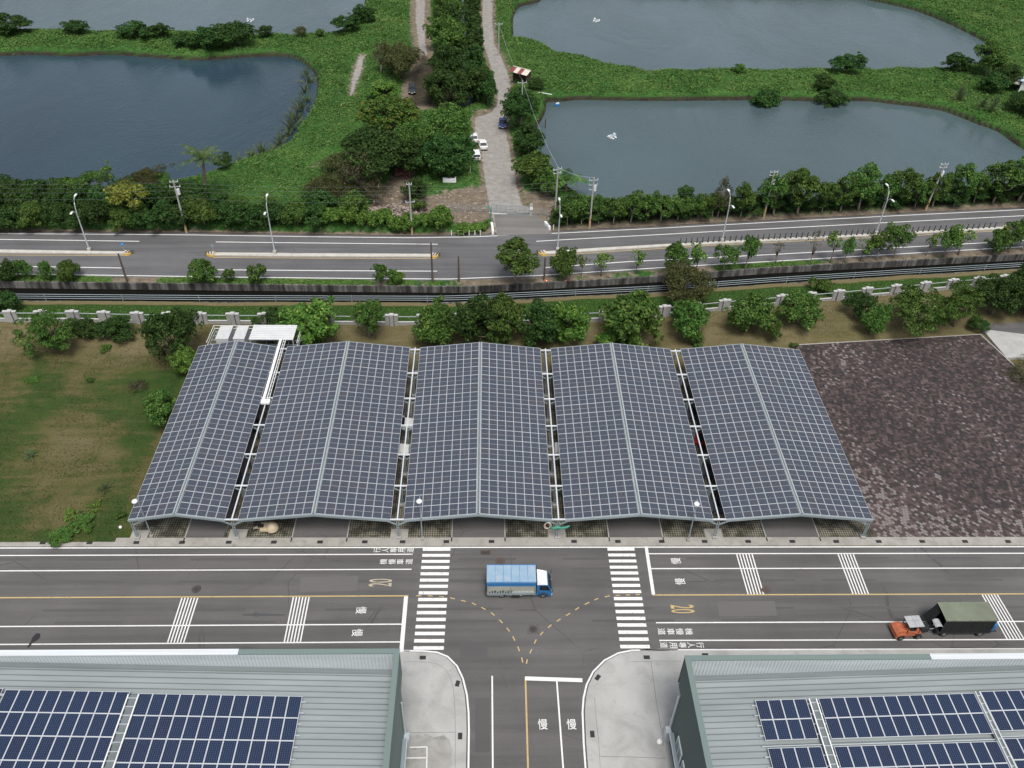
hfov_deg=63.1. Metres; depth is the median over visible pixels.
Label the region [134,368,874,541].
parking lot
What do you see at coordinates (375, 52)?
tree
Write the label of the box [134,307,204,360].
tree
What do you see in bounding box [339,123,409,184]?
tree
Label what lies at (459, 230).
weed clump
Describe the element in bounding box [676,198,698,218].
understorey shrub
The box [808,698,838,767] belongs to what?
cable walkway
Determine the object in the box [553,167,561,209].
utility pole
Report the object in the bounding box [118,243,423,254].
power line
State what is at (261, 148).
reed clump
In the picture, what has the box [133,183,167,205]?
tree
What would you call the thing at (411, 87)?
parked car
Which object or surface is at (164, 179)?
tree
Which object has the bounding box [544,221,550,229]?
kerb wall
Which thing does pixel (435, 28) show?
ditch tree
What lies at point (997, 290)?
tree
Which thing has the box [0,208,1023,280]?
highway
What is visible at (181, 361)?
tree
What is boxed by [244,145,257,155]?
reed clump
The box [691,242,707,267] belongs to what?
verge tree
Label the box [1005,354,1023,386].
weed clump
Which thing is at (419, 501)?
post lamp
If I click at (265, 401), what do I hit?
cable tray
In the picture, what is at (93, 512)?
weed clump
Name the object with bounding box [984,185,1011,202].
understorey shrub
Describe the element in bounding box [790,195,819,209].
understorey shrub
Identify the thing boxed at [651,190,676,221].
roadside tree
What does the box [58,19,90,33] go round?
bank bush
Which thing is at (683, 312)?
tree
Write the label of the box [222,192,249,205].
tree
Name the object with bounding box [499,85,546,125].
bank tree
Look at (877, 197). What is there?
understorey shrub
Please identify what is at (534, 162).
bank tree
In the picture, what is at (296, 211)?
tree
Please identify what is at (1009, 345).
apron
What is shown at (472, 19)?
hedge tree
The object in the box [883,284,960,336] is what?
tree
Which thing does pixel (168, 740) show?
solar array
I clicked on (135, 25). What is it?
bank bush
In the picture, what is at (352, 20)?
bank bush
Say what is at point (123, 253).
median
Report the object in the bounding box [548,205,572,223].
understorey shrub
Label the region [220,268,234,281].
verge tree
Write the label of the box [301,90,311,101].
reed clump
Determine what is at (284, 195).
power line
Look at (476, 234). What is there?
ground
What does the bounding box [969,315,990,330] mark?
weed clump
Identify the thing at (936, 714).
solar array
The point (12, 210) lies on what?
tree
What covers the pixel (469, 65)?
hedge tree
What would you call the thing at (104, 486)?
weed clump
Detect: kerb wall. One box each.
[490,222,493,234]
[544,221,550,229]
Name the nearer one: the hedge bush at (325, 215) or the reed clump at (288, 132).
the hedge bush at (325, 215)
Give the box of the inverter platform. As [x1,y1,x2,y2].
[206,325,300,365]
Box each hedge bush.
[314,205,330,223]
[324,207,341,222]
[336,205,360,223]
[353,209,377,226]
[370,208,394,225]
[384,214,407,230]
[402,212,416,228]
[413,213,434,227]
[428,205,453,228]
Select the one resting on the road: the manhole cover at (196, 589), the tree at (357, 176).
the manhole cover at (196, 589)
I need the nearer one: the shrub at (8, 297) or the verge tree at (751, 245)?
the shrub at (8, 297)
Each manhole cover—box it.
[192,585,200,592]
[480,550,490,554]
[495,557,504,563]
[527,624,538,633]
[760,586,770,593]
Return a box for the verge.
[14,248,1023,285]
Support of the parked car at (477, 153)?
on the terrain at (497, 156)
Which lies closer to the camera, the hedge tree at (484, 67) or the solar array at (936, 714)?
the solar array at (936, 714)
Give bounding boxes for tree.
[0,174,22,199]
[0,178,36,208]
[0,203,32,230]
[0,204,15,228]
[0,258,21,280]
[8,179,51,193]
[9,259,32,276]
[11,306,77,356]
[14,177,54,205]
[17,200,50,228]
[35,187,70,204]
[35,260,54,279]
[39,200,76,229]
[40,177,76,197]
[45,171,110,197]
[54,259,80,282]
[60,198,95,228]
[62,183,99,204]
[63,317,96,339]
[74,198,112,226]
[85,186,124,210]
[93,314,134,343]
[97,160,114,183]
[103,180,150,209]
[105,176,138,208]
[108,205,146,231]
[114,162,174,186]
[120,202,150,229]
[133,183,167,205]
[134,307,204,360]
[141,198,179,229]
[141,387,175,427]
[149,171,172,188]
[158,204,199,227]
[162,182,195,206]
[167,344,197,373]
[176,178,212,212]
[177,144,226,194]
[181,195,223,225]
[186,258,218,283]
[206,191,228,203]
[210,202,241,228]
[212,151,231,167]
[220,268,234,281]
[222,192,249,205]
[226,202,261,230]
[246,263,266,283]
[247,199,284,228]
[249,306,283,341]
[276,295,339,344]
[277,200,313,225]
[300,202,326,227]
[301,172,358,198]
[301,187,340,208]
[302,172,330,190]
[318,148,366,169]
[322,150,383,188]
[336,189,370,212]
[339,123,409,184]
[340,129,381,150]
[350,299,382,337]
[354,94,421,131]
[358,178,389,205]
[365,79,401,99]
[370,264,388,284]
[371,39,389,72]
[379,38,424,77]
[386,120,431,160]
[386,268,405,284]
[392,136,430,176]
[399,176,427,199]
[409,198,427,209]
[411,294,454,345]
[414,134,478,177]
[421,102,473,143]
[422,12,468,39]
[422,67,479,105]
[425,43,463,71]
[433,0,463,17]
[433,3,465,21]
[433,25,467,63]
[443,293,499,342]
[462,0,481,14]
[462,59,479,97]
[463,6,481,28]
[463,15,482,34]
[463,43,485,66]
[464,31,484,57]
[465,23,483,41]
[468,65,487,102]
[474,70,497,102]
[479,64,493,78]
[486,292,524,344]
[495,236,539,287]
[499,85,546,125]
[506,83,523,91]
[511,150,553,180]
[512,120,545,153]
[517,298,560,347]
[527,76,546,88]
[528,169,559,194]
[548,301,591,344]
[549,246,577,278]
[555,197,581,226]
[560,192,586,222]
[571,195,594,225]
[578,255,590,275]
[592,194,614,225]
[593,253,613,275]
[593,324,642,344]
[598,289,664,346]
[602,196,629,224]
[622,190,650,223]
[631,250,646,273]
[638,194,660,222]
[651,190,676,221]
[663,241,691,281]
[670,193,694,221]
[670,299,710,340]
[677,184,694,200]
[690,331,704,343]
[691,193,708,218]
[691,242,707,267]
[704,191,725,218]
[713,175,733,217]
[713,244,741,269]
[723,292,777,332]
[734,181,757,218]
[739,234,762,272]
[757,172,792,216]
[767,318,782,341]
[772,237,787,263]
[774,288,825,331]
[781,167,828,215]
[805,230,823,264]
[818,181,837,213]
[826,230,842,262]
[830,175,862,212]
[841,291,878,319]
[842,236,856,261]
[848,161,883,210]
[857,238,878,260]
[859,302,893,334]
[869,230,894,260]
[876,175,902,209]
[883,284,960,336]
[884,167,924,209]
[884,221,917,257]
[910,181,932,207]
[921,172,952,207]
[925,233,939,255]
[938,226,963,256]
[941,279,986,326]
[947,162,981,205]
[950,224,976,254]
[966,170,993,203]
[973,273,1023,314]
[984,159,1023,203]
[984,228,1013,253]
[1001,219,1023,251]
[1010,262,1023,311]
[1014,156,1023,201]
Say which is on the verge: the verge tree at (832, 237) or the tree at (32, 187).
the verge tree at (832, 237)
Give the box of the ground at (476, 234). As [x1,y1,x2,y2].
[13,207,1023,235]
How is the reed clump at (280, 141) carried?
in the pond at (72, 117)
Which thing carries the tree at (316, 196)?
on the terrain at (497, 156)
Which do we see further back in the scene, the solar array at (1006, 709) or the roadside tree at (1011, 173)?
the roadside tree at (1011, 173)
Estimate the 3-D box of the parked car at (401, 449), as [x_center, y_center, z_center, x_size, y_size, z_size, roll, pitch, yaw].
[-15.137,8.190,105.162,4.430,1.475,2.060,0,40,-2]
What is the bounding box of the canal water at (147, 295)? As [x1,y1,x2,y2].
[0,260,1023,301]
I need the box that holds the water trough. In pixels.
[443,177,455,182]
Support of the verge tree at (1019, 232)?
on the verge
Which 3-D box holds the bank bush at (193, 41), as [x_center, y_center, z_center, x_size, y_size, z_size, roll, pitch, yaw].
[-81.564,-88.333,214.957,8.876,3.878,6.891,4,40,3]
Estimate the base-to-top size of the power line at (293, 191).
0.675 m
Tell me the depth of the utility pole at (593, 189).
146.80 m
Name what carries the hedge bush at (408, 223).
on the terrain at (497, 156)
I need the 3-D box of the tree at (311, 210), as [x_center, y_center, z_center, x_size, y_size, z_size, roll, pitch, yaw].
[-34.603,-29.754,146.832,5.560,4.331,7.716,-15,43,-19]
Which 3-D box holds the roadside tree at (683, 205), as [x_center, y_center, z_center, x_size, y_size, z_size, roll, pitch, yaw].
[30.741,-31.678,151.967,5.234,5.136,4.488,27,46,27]
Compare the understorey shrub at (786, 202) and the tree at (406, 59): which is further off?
the tree at (406, 59)
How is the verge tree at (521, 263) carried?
on the verge
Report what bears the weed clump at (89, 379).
on the lawn at (16, 399)
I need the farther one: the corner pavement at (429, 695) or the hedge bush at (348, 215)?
the hedge bush at (348, 215)
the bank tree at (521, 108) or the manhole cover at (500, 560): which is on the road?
the manhole cover at (500, 560)
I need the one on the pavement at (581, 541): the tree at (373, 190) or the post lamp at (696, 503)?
the post lamp at (696, 503)
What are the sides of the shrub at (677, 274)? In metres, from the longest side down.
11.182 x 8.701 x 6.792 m
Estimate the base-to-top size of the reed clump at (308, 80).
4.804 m
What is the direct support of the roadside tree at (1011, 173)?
on the terrain at (497, 156)
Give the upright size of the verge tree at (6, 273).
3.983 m
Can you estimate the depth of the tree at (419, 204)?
152.55 m
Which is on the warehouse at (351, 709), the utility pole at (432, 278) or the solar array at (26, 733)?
the solar array at (26, 733)
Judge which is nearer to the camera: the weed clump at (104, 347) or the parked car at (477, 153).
the weed clump at (104, 347)
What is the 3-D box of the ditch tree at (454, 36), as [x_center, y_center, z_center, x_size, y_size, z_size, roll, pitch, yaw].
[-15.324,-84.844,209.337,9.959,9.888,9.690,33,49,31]
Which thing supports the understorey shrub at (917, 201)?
on the terrain at (497, 156)
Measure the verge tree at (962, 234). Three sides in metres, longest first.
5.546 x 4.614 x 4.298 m
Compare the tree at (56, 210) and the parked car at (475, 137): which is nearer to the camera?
the tree at (56, 210)
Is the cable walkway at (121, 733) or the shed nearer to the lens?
the cable walkway at (121, 733)
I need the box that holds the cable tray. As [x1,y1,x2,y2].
[260,339,285,403]
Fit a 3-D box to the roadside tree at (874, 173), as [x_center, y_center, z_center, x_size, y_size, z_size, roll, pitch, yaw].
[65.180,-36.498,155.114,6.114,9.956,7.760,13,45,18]
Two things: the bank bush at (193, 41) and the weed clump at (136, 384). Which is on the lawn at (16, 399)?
the weed clump at (136, 384)
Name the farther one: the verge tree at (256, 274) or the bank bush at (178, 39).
the bank bush at (178, 39)
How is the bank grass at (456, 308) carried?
on the lawn at (16, 399)
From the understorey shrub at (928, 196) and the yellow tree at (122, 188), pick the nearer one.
the yellow tree at (122, 188)
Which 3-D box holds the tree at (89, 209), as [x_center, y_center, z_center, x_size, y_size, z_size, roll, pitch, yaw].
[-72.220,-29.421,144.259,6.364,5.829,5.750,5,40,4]
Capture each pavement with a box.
[0,537,1023,546]
[400,652,466,767]
[585,649,1023,767]
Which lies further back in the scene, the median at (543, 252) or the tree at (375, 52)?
the tree at (375, 52)
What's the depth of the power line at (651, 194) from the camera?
148.51 m
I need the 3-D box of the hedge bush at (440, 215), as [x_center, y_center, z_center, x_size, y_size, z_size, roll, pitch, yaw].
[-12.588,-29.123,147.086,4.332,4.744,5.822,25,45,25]
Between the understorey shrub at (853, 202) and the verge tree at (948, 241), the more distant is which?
the understorey shrub at (853, 202)
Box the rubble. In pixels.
[366,204,423,216]
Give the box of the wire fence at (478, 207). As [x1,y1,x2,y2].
[448,204,491,212]
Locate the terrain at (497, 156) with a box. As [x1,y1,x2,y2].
[0,0,1023,234]
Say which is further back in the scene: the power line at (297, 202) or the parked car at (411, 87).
the parked car at (411, 87)
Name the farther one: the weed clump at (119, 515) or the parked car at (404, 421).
the parked car at (404, 421)
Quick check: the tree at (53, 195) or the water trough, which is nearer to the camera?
the tree at (53, 195)
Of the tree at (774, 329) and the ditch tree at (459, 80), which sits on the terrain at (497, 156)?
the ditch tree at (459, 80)
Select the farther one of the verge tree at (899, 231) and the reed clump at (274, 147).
the reed clump at (274, 147)
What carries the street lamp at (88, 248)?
on the median at (123, 253)
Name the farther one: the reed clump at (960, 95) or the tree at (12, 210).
the reed clump at (960, 95)
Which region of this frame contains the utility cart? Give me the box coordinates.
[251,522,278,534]
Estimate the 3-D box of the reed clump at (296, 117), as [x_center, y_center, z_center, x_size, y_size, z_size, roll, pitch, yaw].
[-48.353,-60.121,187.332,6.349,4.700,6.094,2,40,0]
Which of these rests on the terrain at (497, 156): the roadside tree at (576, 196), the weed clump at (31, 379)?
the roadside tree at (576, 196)
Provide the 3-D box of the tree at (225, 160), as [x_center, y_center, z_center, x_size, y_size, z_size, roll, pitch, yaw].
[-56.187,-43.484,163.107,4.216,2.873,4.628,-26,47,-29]
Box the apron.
[982,329,1023,359]
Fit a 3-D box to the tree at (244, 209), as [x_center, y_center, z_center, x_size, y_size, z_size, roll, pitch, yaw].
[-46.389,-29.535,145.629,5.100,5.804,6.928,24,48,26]
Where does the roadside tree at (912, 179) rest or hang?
on the terrain at (497, 156)
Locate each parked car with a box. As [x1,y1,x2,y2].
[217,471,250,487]
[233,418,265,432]
[380,443,409,457]
[385,416,412,429]
[408,83,415,93]
[468,132,478,142]
[472,149,480,159]
[477,139,487,149]
[498,117,506,127]
[554,442,584,453]
[687,407,715,421]
[693,432,722,447]
[701,462,731,478]
[709,497,742,514]
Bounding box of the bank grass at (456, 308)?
[0,274,1000,320]
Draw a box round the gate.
[491,204,532,215]
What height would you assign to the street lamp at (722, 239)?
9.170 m
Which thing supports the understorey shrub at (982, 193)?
on the terrain at (497, 156)
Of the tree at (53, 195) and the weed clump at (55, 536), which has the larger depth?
the tree at (53, 195)
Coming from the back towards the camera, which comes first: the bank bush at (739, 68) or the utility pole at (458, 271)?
the bank bush at (739, 68)
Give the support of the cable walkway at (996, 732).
on the warehouse at (716, 721)
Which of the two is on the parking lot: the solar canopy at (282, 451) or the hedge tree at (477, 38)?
the solar canopy at (282, 451)
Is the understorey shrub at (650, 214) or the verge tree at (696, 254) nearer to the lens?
the verge tree at (696, 254)
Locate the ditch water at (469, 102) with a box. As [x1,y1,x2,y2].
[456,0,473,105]
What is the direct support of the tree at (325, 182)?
on the terrain at (497, 156)
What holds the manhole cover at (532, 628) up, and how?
on the road
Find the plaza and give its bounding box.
[796,335,1023,536]
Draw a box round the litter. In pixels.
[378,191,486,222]
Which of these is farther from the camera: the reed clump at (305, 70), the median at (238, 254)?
the reed clump at (305, 70)
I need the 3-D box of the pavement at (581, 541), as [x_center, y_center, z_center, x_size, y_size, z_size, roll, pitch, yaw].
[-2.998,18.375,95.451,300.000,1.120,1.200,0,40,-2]
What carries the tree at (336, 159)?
on the terrain at (497, 156)
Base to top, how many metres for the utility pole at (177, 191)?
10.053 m
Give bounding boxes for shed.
[510,66,531,83]
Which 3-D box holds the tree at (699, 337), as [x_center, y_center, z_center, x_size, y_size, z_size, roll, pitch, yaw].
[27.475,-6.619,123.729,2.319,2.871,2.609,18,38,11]
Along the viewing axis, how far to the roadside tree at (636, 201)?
148.65 m
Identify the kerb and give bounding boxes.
[799,334,1022,373]
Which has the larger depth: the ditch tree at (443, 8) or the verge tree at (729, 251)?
the ditch tree at (443, 8)
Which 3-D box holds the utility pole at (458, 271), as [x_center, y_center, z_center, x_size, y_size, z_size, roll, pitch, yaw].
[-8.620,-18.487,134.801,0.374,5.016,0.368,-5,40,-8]
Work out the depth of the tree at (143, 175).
152.31 m
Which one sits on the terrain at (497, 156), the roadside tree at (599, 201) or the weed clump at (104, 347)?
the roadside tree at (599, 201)
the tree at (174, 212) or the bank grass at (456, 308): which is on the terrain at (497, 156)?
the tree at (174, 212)
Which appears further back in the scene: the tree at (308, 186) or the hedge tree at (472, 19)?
the hedge tree at (472, 19)
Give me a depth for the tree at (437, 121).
167.54 m
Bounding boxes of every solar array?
[0,689,129,767]
[114,693,305,767]
[752,699,828,767]
[818,693,1009,767]
[980,690,1023,767]
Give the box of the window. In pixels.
[675,736,681,763]
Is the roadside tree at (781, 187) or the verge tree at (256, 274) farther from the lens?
the roadside tree at (781, 187)
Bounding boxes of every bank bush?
[0,12,33,33]
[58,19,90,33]
[114,20,151,37]
[144,22,174,38]
[171,32,194,45]
[182,33,200,48]
[195,26,218,48]
[206,23,237,46]
[226,20,255,45]
[253,25,272,35]
[292,25,306,36]
[314,28,326,36]
[330,13,360,30]
[352,4,376,23]
[731,63,747,72]
[749,86,782,107]
[813,73,837,89]
[813,87,850,107]
[828,51,868,71]
[941,51,974,71]
[972,38,1011,76]
[975,71,1011,91]
[989,60,1023,84]
[1006,90,1023,111]
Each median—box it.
[0,249,133,255]
[205,251,439,257]
[536,225,1010,255]
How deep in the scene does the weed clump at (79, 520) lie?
95.19 m
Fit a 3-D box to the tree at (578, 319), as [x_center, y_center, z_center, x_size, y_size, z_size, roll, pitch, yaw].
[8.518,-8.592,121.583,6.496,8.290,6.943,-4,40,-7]
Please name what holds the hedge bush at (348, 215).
on the terrain at (497, 156)
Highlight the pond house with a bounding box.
[1013,76,1023,90]
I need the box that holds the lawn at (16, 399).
[0,269,1023,541]
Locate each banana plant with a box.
[259,189,281,205]
[544,167,590,191]
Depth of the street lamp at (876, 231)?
148.44 m
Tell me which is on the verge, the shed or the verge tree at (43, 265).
the verge tree at (43, 265)
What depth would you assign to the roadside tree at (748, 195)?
150.77 m
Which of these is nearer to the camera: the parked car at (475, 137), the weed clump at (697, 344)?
the weed clump at (697, 344)
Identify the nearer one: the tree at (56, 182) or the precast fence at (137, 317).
the precast fence at (137, 317)
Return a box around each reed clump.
[231,152,247,162]
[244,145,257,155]
[251,139,274,154]
[265,140,281,150]
[268,132,288,146]
[274,125,295,137]
[276,109,304,128]
[285,106,303,121]
[288,93,314,113]
[298,66,313,76]
[298,72,318,82]
[299,82,309,96]
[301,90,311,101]
[947,84,972,99]
[975,94,990,109]
[983,94,1003,110]
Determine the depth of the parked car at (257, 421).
107.81 m
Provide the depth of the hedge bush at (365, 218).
145.93 m
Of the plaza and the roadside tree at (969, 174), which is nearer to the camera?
the plaza
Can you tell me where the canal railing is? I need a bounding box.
[27,262,1022,301]
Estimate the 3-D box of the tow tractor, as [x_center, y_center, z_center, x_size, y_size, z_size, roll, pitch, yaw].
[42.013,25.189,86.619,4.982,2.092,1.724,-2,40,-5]
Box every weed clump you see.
[22,449,37,462]
[23,375,39,383]
[46,530,65,547]
[47,525,75,542]
[63,507,77,521]
[64,509,94,534]
[82,518,94,532]
[85,376,94,381]
[86,499,101,510]
[86,508,98,518]
[93,479,116,493]
[99,344,111,352]
[114,511,125,519]
[125,378,150,391]
[455,222,470,235]
[468,222,486,232]
[480,219,490,228]
[692,342,702,347]
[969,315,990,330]
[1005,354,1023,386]
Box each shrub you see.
[0,290,22,312]
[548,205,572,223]
[567,211,596,222]
[585,204,610,222]
[602,208,628,219]
[619,207,645,219]
[638,209,657,220]
[657,195,680,215]
[662,260,717,304]
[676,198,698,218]
[694,199,713,218]
[709,192,731,212]
[727,195,753,212]
[752,194,764,214]
[756,193,785,209]
[777,193,804,211]
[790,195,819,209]
[808,277,835,292]
[811,194,832,208]
[829,190,856,209]
[843,190,875,205]
[865,192,887,206]
[883,188,906,209]
[904,194,929,205]
[925,192,933,204]
[936,185,963,202]
[952,188,977,206]
[968,186,993,199]
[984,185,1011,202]
[1002,183,1023,199]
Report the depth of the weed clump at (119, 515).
96.12 m
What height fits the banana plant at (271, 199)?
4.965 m
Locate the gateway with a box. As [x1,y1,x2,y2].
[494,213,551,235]
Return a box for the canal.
[0,254,1023,303]
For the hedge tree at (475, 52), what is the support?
on the terrain at (497, 156)
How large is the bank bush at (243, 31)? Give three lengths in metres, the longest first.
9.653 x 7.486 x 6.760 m
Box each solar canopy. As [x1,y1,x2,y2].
[127,340,276,541]
[223,341,409,541]
[388,342,552,540]
[541,342,713,540]
[671,343,872,540]
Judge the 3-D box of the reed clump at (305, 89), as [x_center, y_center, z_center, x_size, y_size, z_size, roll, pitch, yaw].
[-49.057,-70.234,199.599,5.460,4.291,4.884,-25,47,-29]
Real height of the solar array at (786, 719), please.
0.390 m
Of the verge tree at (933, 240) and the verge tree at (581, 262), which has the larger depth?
the verge tree at (933, 240)
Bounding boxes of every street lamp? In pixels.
[70,194,91,250]
[263,194,276,253]
[556,198,561,250]
[720,189,734,241]
[874,183,894,233]
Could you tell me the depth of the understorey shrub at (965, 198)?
158.59 m
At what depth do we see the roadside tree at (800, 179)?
150.48 m
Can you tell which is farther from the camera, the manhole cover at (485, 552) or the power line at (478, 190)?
the power line at (478, 190)
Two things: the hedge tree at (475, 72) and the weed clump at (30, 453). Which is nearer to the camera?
the weed clump at (30, 453)
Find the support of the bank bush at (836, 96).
on the terrain at (497, 156)
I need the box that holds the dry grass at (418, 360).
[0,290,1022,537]
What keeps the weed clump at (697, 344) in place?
on the lawn at (16, 399)
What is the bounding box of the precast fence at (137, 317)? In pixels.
[0,274,1008,326]
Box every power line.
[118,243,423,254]
[183,197,402,202]
[184,187,397,191]
[187,191,393,195]
[427,184,583,190]
[433,187,590,194]
[593,188,754,194]
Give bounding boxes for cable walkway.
[101,694,139,767]
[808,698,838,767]
[973,691,1016,767]
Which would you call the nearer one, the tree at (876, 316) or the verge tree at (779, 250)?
the tree at (876, 316)
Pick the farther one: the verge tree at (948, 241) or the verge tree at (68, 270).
the verge tree at (948, 241)
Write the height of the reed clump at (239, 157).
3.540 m
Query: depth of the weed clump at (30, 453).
103.72 m
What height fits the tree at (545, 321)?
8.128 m
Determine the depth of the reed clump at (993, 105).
193.64 m
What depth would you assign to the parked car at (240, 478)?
100.46 m
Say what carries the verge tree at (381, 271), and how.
on the verge
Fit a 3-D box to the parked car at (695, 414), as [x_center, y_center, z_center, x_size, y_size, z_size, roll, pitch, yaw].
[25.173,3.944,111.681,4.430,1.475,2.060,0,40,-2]
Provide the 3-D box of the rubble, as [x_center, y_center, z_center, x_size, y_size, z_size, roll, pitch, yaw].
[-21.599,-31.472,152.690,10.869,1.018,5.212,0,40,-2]
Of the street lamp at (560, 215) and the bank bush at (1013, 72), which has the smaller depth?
the street lamp at (560, 215)
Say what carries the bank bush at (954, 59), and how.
on the terrain at (497, 156)
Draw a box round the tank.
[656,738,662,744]
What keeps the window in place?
in the warehouse at (716, 721)
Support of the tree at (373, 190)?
on the terrain at (497, 156)
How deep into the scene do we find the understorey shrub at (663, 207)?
151.91 m
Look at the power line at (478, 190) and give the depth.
143.45 m
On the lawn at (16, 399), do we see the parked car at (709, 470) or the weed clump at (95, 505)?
the weed clump at (95, 505)
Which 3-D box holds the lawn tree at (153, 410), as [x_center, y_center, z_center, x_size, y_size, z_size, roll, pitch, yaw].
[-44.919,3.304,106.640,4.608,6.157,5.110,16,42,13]
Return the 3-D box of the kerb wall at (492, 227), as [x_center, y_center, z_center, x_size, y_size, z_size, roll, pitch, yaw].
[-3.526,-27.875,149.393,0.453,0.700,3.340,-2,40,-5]
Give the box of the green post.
[487,206,491,221]
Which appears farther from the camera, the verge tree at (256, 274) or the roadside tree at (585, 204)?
the roadside tree at (585, 204)
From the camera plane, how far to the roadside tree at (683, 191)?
152.96 m
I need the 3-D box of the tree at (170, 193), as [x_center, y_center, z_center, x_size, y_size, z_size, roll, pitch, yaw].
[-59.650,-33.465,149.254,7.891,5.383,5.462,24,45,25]
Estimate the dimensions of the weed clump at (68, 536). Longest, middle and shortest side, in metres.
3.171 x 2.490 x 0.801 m
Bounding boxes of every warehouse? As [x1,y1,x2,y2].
[0,648,410,767]
[663,653,1023,767]
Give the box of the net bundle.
[544,522,569,529]
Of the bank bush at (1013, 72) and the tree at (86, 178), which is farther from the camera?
the bank bush at (1013, 72)
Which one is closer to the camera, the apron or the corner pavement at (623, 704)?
the corner pavement at (623, 704)
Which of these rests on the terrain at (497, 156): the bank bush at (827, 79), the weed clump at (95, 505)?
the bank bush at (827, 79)
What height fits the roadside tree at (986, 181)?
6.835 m
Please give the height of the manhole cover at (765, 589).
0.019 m
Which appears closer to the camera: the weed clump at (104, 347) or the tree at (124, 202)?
the weed clump at (104, 347)
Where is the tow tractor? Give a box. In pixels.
[889,615,933,640]
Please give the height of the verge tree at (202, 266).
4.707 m
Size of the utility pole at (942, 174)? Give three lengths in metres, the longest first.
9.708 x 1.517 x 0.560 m
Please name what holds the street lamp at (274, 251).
on the median at (238, 254)
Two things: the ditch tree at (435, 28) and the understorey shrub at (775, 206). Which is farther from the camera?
the ditch tree at (435, 28)
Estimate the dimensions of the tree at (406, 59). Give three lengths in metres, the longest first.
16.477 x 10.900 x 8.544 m
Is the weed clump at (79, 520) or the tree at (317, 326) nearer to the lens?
the weed clump at (79, 520)
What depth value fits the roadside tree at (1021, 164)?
158.69 m
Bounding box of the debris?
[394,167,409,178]
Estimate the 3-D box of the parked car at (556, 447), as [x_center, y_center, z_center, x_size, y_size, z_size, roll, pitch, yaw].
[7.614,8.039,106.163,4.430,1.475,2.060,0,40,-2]
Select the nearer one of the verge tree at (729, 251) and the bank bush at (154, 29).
the verge tree at (729, 251)
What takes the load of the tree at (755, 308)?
on the lawn at (16, 399)
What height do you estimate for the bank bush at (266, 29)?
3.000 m
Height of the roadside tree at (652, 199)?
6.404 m
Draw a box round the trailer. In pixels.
[922,602,997,635]
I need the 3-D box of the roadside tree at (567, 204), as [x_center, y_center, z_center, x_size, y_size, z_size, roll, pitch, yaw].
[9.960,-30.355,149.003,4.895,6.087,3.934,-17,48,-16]
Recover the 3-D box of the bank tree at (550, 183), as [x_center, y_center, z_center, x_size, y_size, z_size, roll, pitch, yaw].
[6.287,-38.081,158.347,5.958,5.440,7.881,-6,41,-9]
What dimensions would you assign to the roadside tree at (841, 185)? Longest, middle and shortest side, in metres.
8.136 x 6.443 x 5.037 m
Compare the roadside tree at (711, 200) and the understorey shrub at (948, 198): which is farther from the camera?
the understorey shrub at (948, 198)
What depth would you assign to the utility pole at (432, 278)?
133.88 m
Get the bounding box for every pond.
[0,0,364,34]
[0,55,316,188]
[513,0,986,69]
[537,100,1023,199]
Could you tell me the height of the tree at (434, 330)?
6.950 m
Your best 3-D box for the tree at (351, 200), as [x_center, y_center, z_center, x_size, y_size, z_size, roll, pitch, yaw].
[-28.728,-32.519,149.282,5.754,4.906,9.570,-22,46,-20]
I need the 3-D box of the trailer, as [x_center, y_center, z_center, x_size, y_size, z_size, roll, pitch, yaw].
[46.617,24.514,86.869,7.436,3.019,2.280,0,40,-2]
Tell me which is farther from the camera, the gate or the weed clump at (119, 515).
the gate
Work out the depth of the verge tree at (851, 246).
141.06 m
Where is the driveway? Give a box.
[981,322,1023,333]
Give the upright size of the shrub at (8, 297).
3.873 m
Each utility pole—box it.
[116,254,127,281]
[169,180,187,232]
[405,182,414,235]
[430,242,433,281]
[458,256,459,281]
[495,23,502,54]
[543,257,545,279]
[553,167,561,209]
[588,177,597,227]
[762,170,777,217]
[924,163,948,209]
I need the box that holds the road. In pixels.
[0,546,1023,767]
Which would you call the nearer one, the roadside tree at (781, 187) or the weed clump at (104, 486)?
the weed clump at (104, 486)
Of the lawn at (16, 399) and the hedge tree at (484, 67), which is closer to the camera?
the lawn at (16, 399)
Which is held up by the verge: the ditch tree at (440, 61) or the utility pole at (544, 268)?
the utility pole at (544, 268)
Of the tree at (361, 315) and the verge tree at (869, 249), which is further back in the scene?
the verge tree at (869, 249)
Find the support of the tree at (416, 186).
on the terrain at (497, 156)
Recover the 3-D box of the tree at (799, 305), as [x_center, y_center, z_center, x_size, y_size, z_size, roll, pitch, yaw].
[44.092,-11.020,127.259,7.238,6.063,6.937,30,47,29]
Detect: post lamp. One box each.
[131,497,153,537]
[416,496,423,540]
[686,501,699,541]
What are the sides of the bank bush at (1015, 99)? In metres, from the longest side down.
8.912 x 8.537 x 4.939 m

